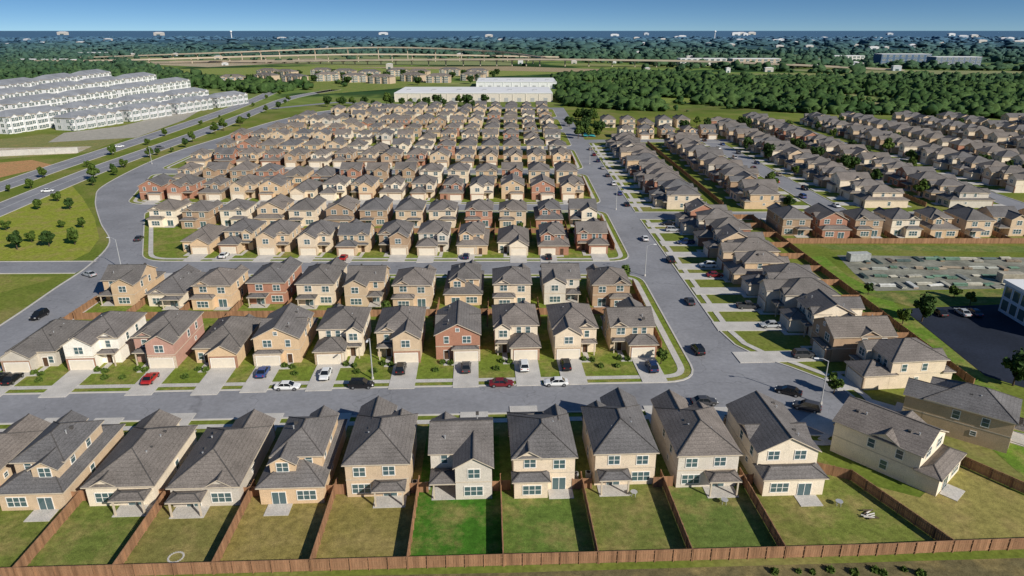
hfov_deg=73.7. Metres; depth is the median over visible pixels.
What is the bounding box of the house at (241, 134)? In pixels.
[230,128,252,143]
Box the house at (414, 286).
[391,264,436,306]
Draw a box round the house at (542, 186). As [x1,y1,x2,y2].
[530,173,554,199]
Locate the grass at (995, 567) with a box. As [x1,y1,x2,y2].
[369,558,1023,575]
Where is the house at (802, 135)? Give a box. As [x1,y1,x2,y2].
[792,130,817,140]
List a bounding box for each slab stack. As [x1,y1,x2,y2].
[873,274,887,277]
[894,259,911,261]
[905,281,918,288]
[906,274,921,277]
[925,267,939,269]
[934,256,944,261]
[939,280,950,287]
[944,276,958,278]
[972,259,982,262]
[981,274,995,276]
[983,282,994,285]
[997,265,1007,270]
[1004,259,1021,261]
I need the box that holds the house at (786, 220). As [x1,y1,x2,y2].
[765,202,812,235]
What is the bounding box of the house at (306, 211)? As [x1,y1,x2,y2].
[287,195,326,225]
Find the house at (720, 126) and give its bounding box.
[716,120,738,133]
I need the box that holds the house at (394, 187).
[378,175,408,199]
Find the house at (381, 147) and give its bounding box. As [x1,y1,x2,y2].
[371,142,390,153]
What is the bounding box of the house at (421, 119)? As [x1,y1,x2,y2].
[413,114,429,127]
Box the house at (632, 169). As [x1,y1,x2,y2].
[627,157,667,175]
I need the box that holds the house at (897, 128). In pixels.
[888,124,920,132]
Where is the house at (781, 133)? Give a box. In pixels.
[777,125,799,139]
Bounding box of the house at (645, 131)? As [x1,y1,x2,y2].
[635,123,654,138]
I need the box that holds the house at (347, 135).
[333,129,354,142]
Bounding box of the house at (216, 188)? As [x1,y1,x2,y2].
[197,176,232,199]
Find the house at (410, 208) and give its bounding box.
[394,195,426,225]
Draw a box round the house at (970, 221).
[943,203,996,236]
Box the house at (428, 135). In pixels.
[418,131,436,143]
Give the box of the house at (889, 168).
[880,161,912,180]
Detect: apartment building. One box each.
[0,77,41,88]
[0,86,39,99]
[0,93,67,109]
[0,104,5,110]
[0,105,66,133]
[27,81,86,93]
[31,73,79,83]
[51,108,122,130]
[54,86,116,102]
[55,98,123,112]
[71,69,110,79]
[75,76,124,87]
[105,81,157,97]
[112,92,169,105]
[112,101,171,121]
[116,72,156,82]
[148,77,190,92]
[159,87,208,99]
[161,95,212,113]
[203,91,247,107]
[219,74,245,80]
[254,72,279,79]
[256,68,278,73]
[274,69,298,76]
[281,73,308,81]
[310,67,330,74]
[314,72,340,80]
[333,68,356,76]
[342,73,367,82]
[358,69,380,73]
[367,74,395,83]
[386,68,407,75]
[399,72,426,81]
[406,69,430,75]
[426,73,451,82]
[439,67,460,75]
[460,71,485,80]
[466,68,488,76]
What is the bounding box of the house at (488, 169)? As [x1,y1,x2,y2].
[475,162,497,183]
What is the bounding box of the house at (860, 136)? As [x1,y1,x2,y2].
[855,128,885,142]
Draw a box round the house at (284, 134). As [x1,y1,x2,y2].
[270,128,293,141]
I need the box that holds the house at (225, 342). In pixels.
[191,313,261,367]
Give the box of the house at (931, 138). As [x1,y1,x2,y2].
[921,132,944,143]
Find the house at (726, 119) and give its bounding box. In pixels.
[715,118,735,130]
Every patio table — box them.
[630,489,636,496]
[721,497,727,503]
[835,499,842,506]
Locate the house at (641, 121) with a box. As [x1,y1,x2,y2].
[636,117,653,127]
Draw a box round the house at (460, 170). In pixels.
[447,162,470,182]
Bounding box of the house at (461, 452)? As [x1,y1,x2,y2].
[428,411,493,499]
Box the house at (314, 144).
[302,137,325,153]
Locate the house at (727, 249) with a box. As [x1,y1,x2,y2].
[716,237,780,269]
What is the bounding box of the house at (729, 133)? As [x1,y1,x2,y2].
[726,125,749,139]
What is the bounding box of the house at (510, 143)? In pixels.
[503,138,520,149]
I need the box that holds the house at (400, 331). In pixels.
[374,305,426,362]
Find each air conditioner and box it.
[574,471,578,478]
[585,470,591,477]
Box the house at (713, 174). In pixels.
[708,163,747,181]
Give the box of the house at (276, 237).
[255,219,302,254]
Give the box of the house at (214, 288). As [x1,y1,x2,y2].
[188,264,249,309]
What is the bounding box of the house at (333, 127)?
[326,122,345,136]
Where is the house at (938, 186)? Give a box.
[918,178,968,199]
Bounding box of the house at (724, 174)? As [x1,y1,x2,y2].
[715,167,758,187]
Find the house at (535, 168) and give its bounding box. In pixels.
[528,160,549,182]
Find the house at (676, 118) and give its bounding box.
[672,114,690,127]
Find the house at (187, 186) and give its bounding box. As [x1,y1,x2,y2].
[166,174,205,199]
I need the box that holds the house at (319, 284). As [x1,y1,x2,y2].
[294,257,347,308]
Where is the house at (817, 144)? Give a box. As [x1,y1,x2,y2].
[809,137,840,149]
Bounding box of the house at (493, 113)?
[487,110,500,119]
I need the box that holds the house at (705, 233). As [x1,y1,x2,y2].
[693,217,752,245]
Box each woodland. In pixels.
[0,35,1023,49]
[0,44,1023,73]
[0,55,347,93]
[550,67,1023,118]
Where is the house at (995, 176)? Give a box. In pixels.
[981,165,1023,186]
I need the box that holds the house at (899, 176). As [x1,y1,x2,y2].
[887,166,936,186]
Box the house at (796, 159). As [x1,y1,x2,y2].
[784,152,818,170]
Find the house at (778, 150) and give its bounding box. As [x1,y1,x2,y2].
[769,144,800,160]
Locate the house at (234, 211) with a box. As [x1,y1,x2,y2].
[218,198,258,225]
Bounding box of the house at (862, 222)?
[840,207,885,237]
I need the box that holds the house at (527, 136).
[523,131,539,143]
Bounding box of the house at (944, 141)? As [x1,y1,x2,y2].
[936,135,960,146]
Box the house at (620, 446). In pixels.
[581,387,659,494]
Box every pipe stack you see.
[858,273,868,278]
[870,267,887,269]
[871,258,882,263]
[878,283,895,286]
[885,258,896,262]
[894,281,906,288]
[912,256,924,261]
[915,282,932,284]
[923,257,937,259]
[928,283,944,286]
[941,266,961,268]
[943,257,959,259]
[952,282,967,285]
[956,274,970,280]
[959,257,977,259]
[966,282,982,285]
[969,266,984,268]
[981,257,996,259]
[986,266,999,268]
[1008,266,1019,268]
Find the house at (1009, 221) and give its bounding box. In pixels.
[976,206,1023,235]
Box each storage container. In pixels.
[846,251,870,261]
[996,271,1023,282]
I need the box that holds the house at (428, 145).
[414,139,435,154]
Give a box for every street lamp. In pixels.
[366,338,373,379]
[644,244,656,275]
[814,357,828,404]
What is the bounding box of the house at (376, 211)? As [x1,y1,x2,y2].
[358,195,393,225]
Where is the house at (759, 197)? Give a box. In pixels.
[740,185,786,208]
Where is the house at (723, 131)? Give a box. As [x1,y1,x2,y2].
[720,123,746,136]
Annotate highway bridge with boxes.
[34,54,558,62]
[80,47,545,63]
[169,58,903,70]
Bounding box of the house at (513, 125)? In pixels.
[504,122,518,129]
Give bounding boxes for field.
[0,134,124,158]
[119,56,510,65]
[180,66,555,77]
[280,77,444,93]
[643,97,690,103]
[728,73,843,75]
[793,69,1022,74]
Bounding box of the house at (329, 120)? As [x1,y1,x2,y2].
[321,114,340,126]
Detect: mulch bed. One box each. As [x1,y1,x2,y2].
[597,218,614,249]
[631,293,660,348]
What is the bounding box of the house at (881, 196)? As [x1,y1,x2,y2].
[853,184,909,207]
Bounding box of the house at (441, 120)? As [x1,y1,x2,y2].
[432,114,447,127]
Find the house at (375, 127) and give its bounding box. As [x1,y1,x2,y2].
[368,122,383,136]
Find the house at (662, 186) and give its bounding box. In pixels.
[648,179,693,201]
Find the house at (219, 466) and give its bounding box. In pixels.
[164,409,275,516]
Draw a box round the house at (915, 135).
[910,129,942,139]
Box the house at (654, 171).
[637,167,679,188]
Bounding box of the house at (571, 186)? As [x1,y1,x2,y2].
[559,174,584,199]
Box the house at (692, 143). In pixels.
[679,140,704,157]
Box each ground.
[0,31,1023,575]
[49,111,197,141]
[837,255,1023,290]
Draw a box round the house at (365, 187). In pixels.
[350,174,379,199]
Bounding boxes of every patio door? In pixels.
[36,497,54,509]
[128,502,140,504]
[167,220,173,225]
[170,301,177,305]
[186,502,201,506]
[200,221,205,226]
[218,299,227,306]
[225,220,230,225]
[256,298,264,303]
[271,491,286,503]
[305,299,313,304]
[372,297,380,301]
[383,493,397,495]
[417,299,425,306]
[451,297,459,302]
[517,297,524,302]
[552,477,565,488]
[567,295,574,298]
[597,298,605,305]
[606,482,619,484]
[712,483,723,485]
[796,483,811,494]
[797,230,803,234]
[837,232,844,237]
[871,230,877,235]
[894,230,900,235]
[935,231,941,237]
[940,475,948,490]
[969,231,975,236]
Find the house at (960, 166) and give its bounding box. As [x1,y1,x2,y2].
[951,156,993,174]
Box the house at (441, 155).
[429,146,451,166]
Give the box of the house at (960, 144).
[948,139,982,149]
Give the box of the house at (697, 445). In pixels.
[650,389,743,496]
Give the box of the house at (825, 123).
[818,118,845,130]
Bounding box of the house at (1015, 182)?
[1004,172,1023,192]
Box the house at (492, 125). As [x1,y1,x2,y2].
[484,122,499,135]
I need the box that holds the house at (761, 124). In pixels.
[757,118,785,130]
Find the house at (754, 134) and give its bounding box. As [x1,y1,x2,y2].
[738,131,769,145]
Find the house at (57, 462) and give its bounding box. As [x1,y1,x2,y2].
[0,410,125,510]
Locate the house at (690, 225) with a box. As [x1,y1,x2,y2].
[679,208,735,235]
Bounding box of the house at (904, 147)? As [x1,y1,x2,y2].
[897,140,929,156]
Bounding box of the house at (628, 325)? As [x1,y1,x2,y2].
[600,296,659,357]
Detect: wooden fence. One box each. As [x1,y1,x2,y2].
[0,567,13,575]
[12,489,85,567]
[12,565,114,575]
[62,292,105,319]
[71,490,78,497]
[73,307,605,319]
[80,489,87,500]
[112,486,167,570]
[112,562,213,575]
[127,297,145,311]
[179,300,191,309]
[211,479,255,566]
[212,559,310,574]
[223,297,243,316]
[243,486,249,494]
[250,485,259,496]
[293,183,585,187]
[301,228,607,232]
[309,477,337,571]
[310,556,407,571]
[326,484,333,494]
[334,483,345,494]
[358,155,571,158]
[407,475,419,561]
[407,554,503,568]
[409,482,416,492]
[418,481,428,492]
[433,297,439,327]
[492,480,499,490]
[500,473,503,559]
[500,479,510,489]
[504,551,598,566]
[537,297,540,325]
[572,478,581,488]
[580,471,598,563]
[581,477,591,487]
[582,176,589,195]
[599,548,692,562]
[600,215,614,248]
[632,279,661,346]
[647,141,722,203]
[653,476,662,486]
[660,469,693,558]
[662,475,672,485]
[692,546,786,560]
[733,214,753,218]
[735,474,743,484]
[739,467,785,553]
[743,473,753,483]
[750,222,763,227]
[752,214,974,383]
[763,232,775,236]
[771,242,789,247]
[779,253,804,258]
[785,543,878,558]
[786,238,1023,243]
[810,265,820,270]
[812,230,823,237]
[817,461,851,479]
[821,279,838,284]
[849,231,860,237]
[849,470,955,551]
[862,312,882,315]
[877,540,955,554]
[884,230,898,237]
[896,332,908,337]
[903,193,926,206]
[920,230,935,237]
[952,538,1023,551]
[958,231,972,237]
[960,456,1023,492]
[991,230,1010,237]
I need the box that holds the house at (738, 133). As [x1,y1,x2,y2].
[730,128,758,142]
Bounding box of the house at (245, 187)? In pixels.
[228,174,265,199]
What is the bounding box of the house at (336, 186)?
[319,174,351,200]
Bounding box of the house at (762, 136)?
[747,134,774,148]
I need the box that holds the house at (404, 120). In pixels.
[396,115,411,128]
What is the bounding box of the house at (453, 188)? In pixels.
[439,176,466,199]
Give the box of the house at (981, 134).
[973,129,1004,142]
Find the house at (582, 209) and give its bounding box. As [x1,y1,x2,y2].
[567,198,597,223]
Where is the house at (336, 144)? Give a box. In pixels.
[326,137,347,153]
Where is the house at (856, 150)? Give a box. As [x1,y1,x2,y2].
[839,146,868,157]
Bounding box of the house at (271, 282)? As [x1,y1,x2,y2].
[245,256,301,306]
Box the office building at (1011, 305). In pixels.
[998,279,1023,325]
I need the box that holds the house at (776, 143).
[760,141,790,156]
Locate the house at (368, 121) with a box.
[361,117,377,128]
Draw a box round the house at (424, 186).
[409,174,437,199]
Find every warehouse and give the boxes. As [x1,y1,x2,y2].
[394,87,552,101]
[476,78,556,88]
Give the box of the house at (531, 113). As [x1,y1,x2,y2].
[522,110,534,120]
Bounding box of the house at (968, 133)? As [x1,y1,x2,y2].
[961,126,988,139]
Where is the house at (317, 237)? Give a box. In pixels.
[297,219,339,254]
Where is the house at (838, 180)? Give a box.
[826,172,870,192]
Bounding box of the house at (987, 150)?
[974,146,1018,155]
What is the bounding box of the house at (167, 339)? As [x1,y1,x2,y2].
[130,310,204,367]
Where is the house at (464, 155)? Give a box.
[455,147,474,166]
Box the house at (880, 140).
[874,133,903,148]
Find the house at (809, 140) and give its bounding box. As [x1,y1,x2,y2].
[803,134,833,148]
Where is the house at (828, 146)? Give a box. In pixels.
[819,140,844,156]
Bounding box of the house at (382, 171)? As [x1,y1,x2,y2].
[366,162,392,183]
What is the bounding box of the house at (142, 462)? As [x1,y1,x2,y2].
[79,409,197,515]
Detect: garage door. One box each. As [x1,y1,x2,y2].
[3,362,30,372]
[68,360,94,369]
[148,195,160,199]
[148,358,174,367]
[169,195,180,199]
[192,248,207,253]
[208,195,219,199]
[210,358,235,367]
[221,247,235,252]
[232,195,243,199]
[255,356,280,365]
[259,248,274,254]
[260,195,271,199]
[291,195,302,199]
[300,249,315,254]
[317,354,341,363]
[322,195,332,199]
[339,249,353,255]
[360,195,370,199]
[389,195,400,199]
[391,248,405,254]
[394,353,417,362]
[412,195,423,199]
[419,249,433,254]
[450,195,460,199]
[454,351,477,360]
[459,248,473,253]
[472,195,482,199]
[511,195,522,199]
[511,249,525,254]
[514,350,536,359]
[541,248,555,254]
[542,195,552,199]
[557,349,579,358]
[563,195,573,199]
[591,247,605,253]
[631,347,654,356]
[703,246,707,256]
[716,257,721,268]
[723,266,729,278]
[741,280,747,292]
[757,295,764,310]
[780,313,788,329]
[812,341,824,359]
[846,367,862,388]
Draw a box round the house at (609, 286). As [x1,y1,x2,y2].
[586,263,632,306]
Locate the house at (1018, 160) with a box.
[1010,155,1023,166]
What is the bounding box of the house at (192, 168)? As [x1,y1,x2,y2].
[173,162,204,179]
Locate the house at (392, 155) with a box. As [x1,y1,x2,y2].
[381,147,403,166]
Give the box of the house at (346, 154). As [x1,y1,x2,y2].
[332,146,357,166]
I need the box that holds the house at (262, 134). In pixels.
[250,128,272,142]
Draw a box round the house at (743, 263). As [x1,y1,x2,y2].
[723,250,789,283]
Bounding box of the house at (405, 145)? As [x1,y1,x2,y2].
[392,138,413,154]
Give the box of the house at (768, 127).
[763,120,784,133]
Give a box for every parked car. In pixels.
[0,372,11,381]
[0,372,23,384]
[29,308,49,319]
[41,188,54,192]
[82,270,96,277]
[134,235,143,240]
[140,372,159,384]
[218,252,229,257]
[255,365,270,377]
[274,380,300,390]
[319,367,331,380]
[339,254,347,260]
[348,377,374,389]
[395,361,406,374]
[461,361,471,372]
[462,253,469,258]
[489,377,513,387]
[518,359,528,371]
[543,376,568,386]
[545,253,551,259]
[560,358,571,370]
[641,235,648,240]
[645,360,658,372]
[661,220,674,225]
[665,226,679,231]
[666,255,674,262]
[684,297,695,304]
[690,343,705,355]
[690,395,718,405]
[699,260,716,267]
[705,271,723,277]
[759,320,781,328]
[774,385,802,397]
[791,348,815,358]
[792,399,821,413]
[798,193,806,198]
[801,185,808,189]
[831,202,840,207]
[934,308,948,316]
[953,308,971,316]
[966,308,983,316]
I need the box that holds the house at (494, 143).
[481,138,499,154]
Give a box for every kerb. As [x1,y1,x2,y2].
[0,89,335,216]
[0,92,276,191]
[0,110,854,435]
[0,261,91,273]
[3,274,693,394]
[128,173,599,203]
[142,210,628,261]
[163,149,582,169]
[640,139,727,139]
[640,219,761,219]
[679,128,846,209]
[794,125,1023,205]
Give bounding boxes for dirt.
[0,146,91,154]
[0,160,50,176]
[148,58,327,66]
[360,66,598,71]
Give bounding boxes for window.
[3,470,8,478]
[5,497,28,507]
[23,464,31,468]
[37,467,52,476]
[47,356,54,362]
[70,454,75,464]
[73,347,83,354]
[85,437,91,447]
[89,462,95,473]
[94,492,113,502]
[104,340,111,346]
[118,286,126,291]
[118,297,130,303]
[151,221,159,225]
[152,298,164,303]
[153,345,163,352]
[175,458,179,470]
[184,222,192,226]
[196,301,208,307]
[198,352,203,359]
[199,286,206,291]
[210,492,232,502]
[217,287,224,293]
[243,234,249,238]
[255,284,262,290]
[262,239,268,243]
[262,340,271,347]
[271,295,283,301]
[272,285,280,290]
[275,462,288,471]
[285,339,290,346]
[296,490,316,499]
[304,239,309,244]
[304,286,311,291]
[305,457,312,462]
[320,297,331,302]
[321,286,328,291]
[326,330,331,336]
[335,330,340,335]
[348,333,357,340]
[350,298,361,304]
[351,287,358,293]
[351,483,370,493]
[352,467,365,476]
[358,236,364,240]
[373,282,377,287]
[376,219,384,223]
[382,466,394,475]
[383,334,388,341]
[395,239,400,243]
[398,301,409,305]
[399,286,406,291]
[401,340,409,347]
[417,287,424,292]
[439,236,444,240]
[440,455,447,463]
[443,336,448,343]
[453,281,460,286]
[462,336,470,342]
[463,235,468,239]
[464,486,482,495]
[466,297,476,302]
[467,469,479,478]
[499,300,509,303]
[499,330,507,336]
[500,285,506,290]
[503,222,510,225]
[516,326,521,332]
[518,286,524,291]
[522,485,541,494]
[524,460,535,467]
[525,326,530,332]
[542,210,547,214]
[544,235,550,239]
[549,296,560,302]
[551,285,558,290]
[553,459,565,468]
[564,337,572,343]
[581,234,586,238]
[584,330,589,336]
[598,286,605,292]
[608,455,620,464]
[616,286,623,290]
[616,328,625,334]
[631,471,649,480]
[632,327,637,333]
[636,455,648,464]
[641,327,646,333]
[681,474,700,483]
[685,458,698,467]
[713,456,726,466]
[739,428,743,440]
[749,444,753,456]
[767,450,780,460]
[769,482,789,492]
[784,229,792,233]
[793,450,806,459]
[824,331,829,341]
[825,232,833,236]
[858,346,864,356]
[860,231,868,235]
[866,437,875,448]
[877,354,881,362]
[878,458,887,470]
[883,358,887,366]
[894,448,904,460]
[900,364,907,371]
[908,231,917,235]
[921,363,928,370]
[925,445,932,459]
[936,434,942,447]
[946,231,955,235]
[950,464,958,477]
[951,409,960,419]
[969,430,976,436]
[980,417,990,428]
[981,230,989,234]
[1000,299,1008,312]
[1003,286,1012,298]
[1008,304,1017,316]
[1011,290,1020,304]
[1012,229,1021,233]
[1016,308,1023,321]
[1020,295,1023,306]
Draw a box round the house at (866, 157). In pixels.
[853,152,890,170]
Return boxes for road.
[0,89,334,215]
[0,92,273,190]
[0,107,849,433]
[0,261,95,272]
[260,102,400,109]
[635,212,913,218]
[640,140,731,141]
[696,129,844,211]
[793,125,1023,209]
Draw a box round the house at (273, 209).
[253,193,294,226]
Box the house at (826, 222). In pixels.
[804,202,851,237]
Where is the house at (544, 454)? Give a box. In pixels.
[507,403,577,498]
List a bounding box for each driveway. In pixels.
[0,366,48,396]
[23,417,123,521]
[38,363,112,397]
[44,418,58,422]
[101,273,171,305]
[112,413,196,516]
[124,362,174,395]
[142,200,160,203]
[162,306,182,309]
[169,413,283,518]
[183,252,207,260]
[190,363,235,395]
[213,250,247,260]
[214,274,250,309]
[239,363,290,392]
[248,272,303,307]
[252,252,284,261]
[263,413,351,515]
[297,252,325,262]
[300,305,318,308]
[305,327,371,390]
[337,240,376,262]
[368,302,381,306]
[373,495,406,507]
[383,252,406,261]
[384,356,418,388]
[416,252,442,262]
[432,411,487,499]
[444,359,478,387]
[457,254,481,260]
[502,352,541,385]
[504,253,526,262]
[509,405,573,498]
[540,255,563,261]
[556,352,589,384]
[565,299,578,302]
[581,250,609,260]
[594,148,610,150]
[597,155,618,157]
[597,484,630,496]
[601,326,667,382]
[602,160,619,161]
[605,164,624,166]
[607,169,626,171]
[610,173,628,175]
[615,179,634,181]
[619,185,639,187]
[622,190,648,193]
[627,197,650,201]
[631,204,654,207]
[643,405,738,497]
[645,221,677,226]
[648,229,693,234]
[659,241,696,245]
[665,250,706,256]
[675,262,720,269]
[678,273,730,281]
[691,287,757,297]
[700,303,779,314]
[712,322,806,334]
[714,407,822,506]
[732,346,822,362]
[736,203,809,208]
[760,162,776,164]
[761,218,810,237]
[772,167,788,169]
[781,172,802,174]
[787,177,805,179]
[797,182,817,185]
[800,412,964,500]
[811,189,835,192]
[824,371,859,390]
[826,196,847,199]
[837,202,910,206]
[867,398,1023,446]
[932,203,1004,205]
[956,176,979,179]
[968,182,998,185]
[989,189,1012,192]
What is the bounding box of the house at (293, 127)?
[287,122,306,133]
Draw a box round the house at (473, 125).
[464,122,480,136]
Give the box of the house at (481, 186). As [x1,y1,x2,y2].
[469,174,494,200]
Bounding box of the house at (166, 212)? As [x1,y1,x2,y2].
[146,198,191,226]
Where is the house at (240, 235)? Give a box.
[217,218,266,253]
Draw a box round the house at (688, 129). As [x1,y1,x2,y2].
[677,125,697,134]
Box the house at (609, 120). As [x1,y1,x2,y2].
[600,114,615,127]
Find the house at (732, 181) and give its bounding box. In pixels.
[724,171,757,194]
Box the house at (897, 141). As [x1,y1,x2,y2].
[883,137,912,152]
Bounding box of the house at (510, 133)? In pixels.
[503,128,518,140]
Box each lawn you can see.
[0,186,98,260]
[0,275,691,392]
[0,276,53,292]
[0,430,129,567]
[27,429,205,574]
[124,427,283,575]
[130,174,598,203]
[143,211,626,260]
[164,149,581,168]
[219,426,353,573]
[307,119,562,129]
[316,424,427,570]
[325,132,570,145]
[346,109,555,116]
[410,422,501,567]
[498,422,595,565]
[570,421,690,562]
[646,419,777,559]
[737,459,869,557]
[803,455,935,552]
[807,256,1023,476]
[819,245,1023,251]
[863,290,1002,306]
[878,466,1023,540]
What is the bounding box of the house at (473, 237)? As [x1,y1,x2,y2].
[456,220,489,254]
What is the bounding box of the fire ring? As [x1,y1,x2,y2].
[167,551,184,562]
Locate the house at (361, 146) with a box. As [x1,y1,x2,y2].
[346,139,370,154]
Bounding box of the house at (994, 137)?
[984,132,1019,145]
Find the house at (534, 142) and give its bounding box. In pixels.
[526,138,543,149]
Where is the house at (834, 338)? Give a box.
[810,312,897,361]
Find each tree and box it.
[0,220,11,229]
[6,230,22,249]
[23,230,35,241]
[24,178,33,188]
[32,199,41,209]
[36,166,46,177]
[38,230,55,245]
[50,191,60,201]
[57,220,65,227]
[63,198,73,209]
[66,227,78,244]
[77,217,85,226]
[86,163,99,176]
[87,176,95,183]
[107,144,115,154]
[111,167,117,175]
[119,158,127,167]
[144,147,153,155]
[161,128,166,134]
[181,138,187,145]
[187,131,195,140]
[209,122,218,133]
[218,118,227,129]
[235,116,243,126]
[310,75,317,82]
[322,96,332,106]
[339,96,346,105]
[343,76,351,84]
[348,96,355,104]
[360,96,368,101]
[381,300,390,307]
[383,92,390,103]
[387,97,394,102]
[398,97,404,103]
[413,77,421,83]
[421,97,430,104]
[432,94,442,101]
[455,94,461,101]
[461,94,472,103]
[466,75,473,83]
[481,94,489,100]
[564,116,573,126]
[573,108,580,115]
[574,120,588,135]
[574,125,583,137]
[582,117,590,126]
[583,109,593,118]
[586,128,591,134]
[592,111,598,119]
[592,120,606,135]
[593,128,600,134]
[622,264,630,275]
[656,347,668,363]
[679,120,690,126]
[693,116,700,125]
[704,118,711,123]
[741,118,752,126]
[742,137,753,150]
[763,142,775,159]
[764,171,778,182]
[783,195,796,205]
[792,165,799,172]
[793,138,802,146]
[798,141,806,148]
[810,146,825,155]
[815,121,821,130]
[826,372,844,393]
[829,128,836,135]
[835,153,850,167]
[847,140,856,143]
[848,156,860,169]
[864,283,873,293]
[870,168,882,179]
[882,137,894,151]
[896,309,912,323]
[905,149,916,157]
[906,157,917,165]
[913,178,929,196]
[913,291,937,321]
[949,284,962,297]
[965,291,976,305]
[979,154,992,158]
[1001,348,1023,385]
[1005,159,1013,164]
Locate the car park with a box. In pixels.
[903,304,1023,386]
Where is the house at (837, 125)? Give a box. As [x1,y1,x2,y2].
[826,121,850,133]
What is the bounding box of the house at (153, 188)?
[138,173,176,199]
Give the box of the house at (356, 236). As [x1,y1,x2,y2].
[335,219,376,255]
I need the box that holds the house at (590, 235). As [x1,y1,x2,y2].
[573,217,609,253]
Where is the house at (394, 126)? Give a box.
[385,122,402,136]
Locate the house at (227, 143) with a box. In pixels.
[213,138,236,150]
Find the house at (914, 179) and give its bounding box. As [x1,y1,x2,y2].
[900,171,957,192]
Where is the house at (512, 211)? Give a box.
[498,199,526,227]
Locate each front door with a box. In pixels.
[41,357,49,365]
[106,354,113,362]
[204,353,208,362]
[287,353,293,362]
[350,347,355,355]
[386,348,391,356]
[443,350,448,358]
[502,344,506,352]
[582,344,587,351]
[616,342,621,350]
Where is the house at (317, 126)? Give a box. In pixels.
[308,122,325,131]
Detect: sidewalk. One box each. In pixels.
[0,143,870,444]
[0,276,683,389]
[133,174,594,202]
[148,211,622,258]
[167,150,578,168]
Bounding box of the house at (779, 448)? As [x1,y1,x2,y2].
[723,390,829,495]
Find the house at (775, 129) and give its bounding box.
[772,122,796,135]
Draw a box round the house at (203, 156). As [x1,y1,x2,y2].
[185,148,214,166]
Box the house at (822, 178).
[813,166,855,186]
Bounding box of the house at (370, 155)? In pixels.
[356,148,380,166]
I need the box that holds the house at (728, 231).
[702,223,764,257]
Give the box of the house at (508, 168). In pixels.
[501,162,522,177]
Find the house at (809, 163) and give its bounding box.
[792,156,830,173]
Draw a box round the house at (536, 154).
[527,147,546,166]
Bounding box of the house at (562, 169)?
[554,160,577,183]
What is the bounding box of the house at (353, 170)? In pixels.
[340,162,366,182]
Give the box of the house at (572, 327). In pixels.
[546,302,598,358]
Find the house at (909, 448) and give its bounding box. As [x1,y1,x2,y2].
[830,396,966,496]
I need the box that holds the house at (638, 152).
[621,149,657,165]
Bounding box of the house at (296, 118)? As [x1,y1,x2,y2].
[286,114,305,126]
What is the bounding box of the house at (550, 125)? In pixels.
[541,122,557,136]
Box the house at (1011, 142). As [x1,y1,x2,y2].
[998,135,1023,147]
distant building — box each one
[57,31,68,34]
[153,32,164,35]
[386,63,392,68]
[676,58,726,65]
[728,58,780,65]
[764,67,773,71]
[835,55,864,59]
[873,53,931,63]
[891,65,901,70]
[926,56,981,65]
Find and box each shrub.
[29,369,37,374]
[34,376,42,382]
[36,371,44,375]
[93,366,101,371]
[100,373,109,379]
[101,367,109,372]
[118,373,126,378]
[134,365,141,370]
[141,366,148,372]
[181,372,188,378]
[194,365,201,370]
[202,366,209,372]
[281,362,288,367]
[288,363,296,368]
[291,370,298,374]
[342,360,349,366]
[350,362,357,367]
[353,368,360,373]
[379,359,386,365]
[431,366,438,371]
[439,359,445,364]
[447,360,453,365]
[493,364,499,370]
[498,358,505,362]
[506,358,512,363]
[588,356,594,361]
[597,361,603,368]
[615,354,622,360]
[769,567,779,575]
[794,567,801,573]
[809,568,815,575]
[824,564,835,573]
[849,567,859,575]
[869,565,879,573]
[879,568,887,575]
[899,565,907,571]
[914,568,926,575]
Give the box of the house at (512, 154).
[503,147,522,161]
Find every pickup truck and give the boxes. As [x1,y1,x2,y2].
[676,238,694,244]
[736,300,760,308]
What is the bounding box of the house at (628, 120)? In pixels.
[619,115,635,127]
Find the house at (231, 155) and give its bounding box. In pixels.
[213,147,241,164]
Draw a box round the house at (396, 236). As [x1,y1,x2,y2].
[377,219,414,254]
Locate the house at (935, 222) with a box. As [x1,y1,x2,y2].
[913,206,960,237]
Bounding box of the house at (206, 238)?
[180,223,227,253]
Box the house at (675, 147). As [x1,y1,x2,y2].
[670,138,700,153]
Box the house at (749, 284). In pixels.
[740,263,820,294]
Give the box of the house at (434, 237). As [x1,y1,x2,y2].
[416,219,451,255]
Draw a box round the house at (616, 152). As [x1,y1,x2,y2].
[613,141,645,156]
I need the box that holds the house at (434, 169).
[419,162,443,182]
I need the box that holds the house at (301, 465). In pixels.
[255,405,347,504]
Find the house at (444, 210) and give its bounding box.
[427,199,458,227]
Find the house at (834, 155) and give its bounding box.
[827,144,867,160]
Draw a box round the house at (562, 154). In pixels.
[550,146,571,166]
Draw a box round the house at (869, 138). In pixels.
[861,131,892,145]
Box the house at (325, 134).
[312,128,334,143]
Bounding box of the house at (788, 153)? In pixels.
[773,146,811,164]
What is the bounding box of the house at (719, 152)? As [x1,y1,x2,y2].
[686,149,723,166]
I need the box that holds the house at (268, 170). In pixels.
[254,163,288,178]
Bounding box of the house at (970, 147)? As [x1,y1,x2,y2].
[957,143,997,154]
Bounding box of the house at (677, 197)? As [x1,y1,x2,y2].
[652,185,702,209]
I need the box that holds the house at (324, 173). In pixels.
[311,165,339,181]
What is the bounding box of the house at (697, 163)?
[691,153,726,171]
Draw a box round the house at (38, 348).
[0,317,89,372]
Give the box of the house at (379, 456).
[341,395,417,506]

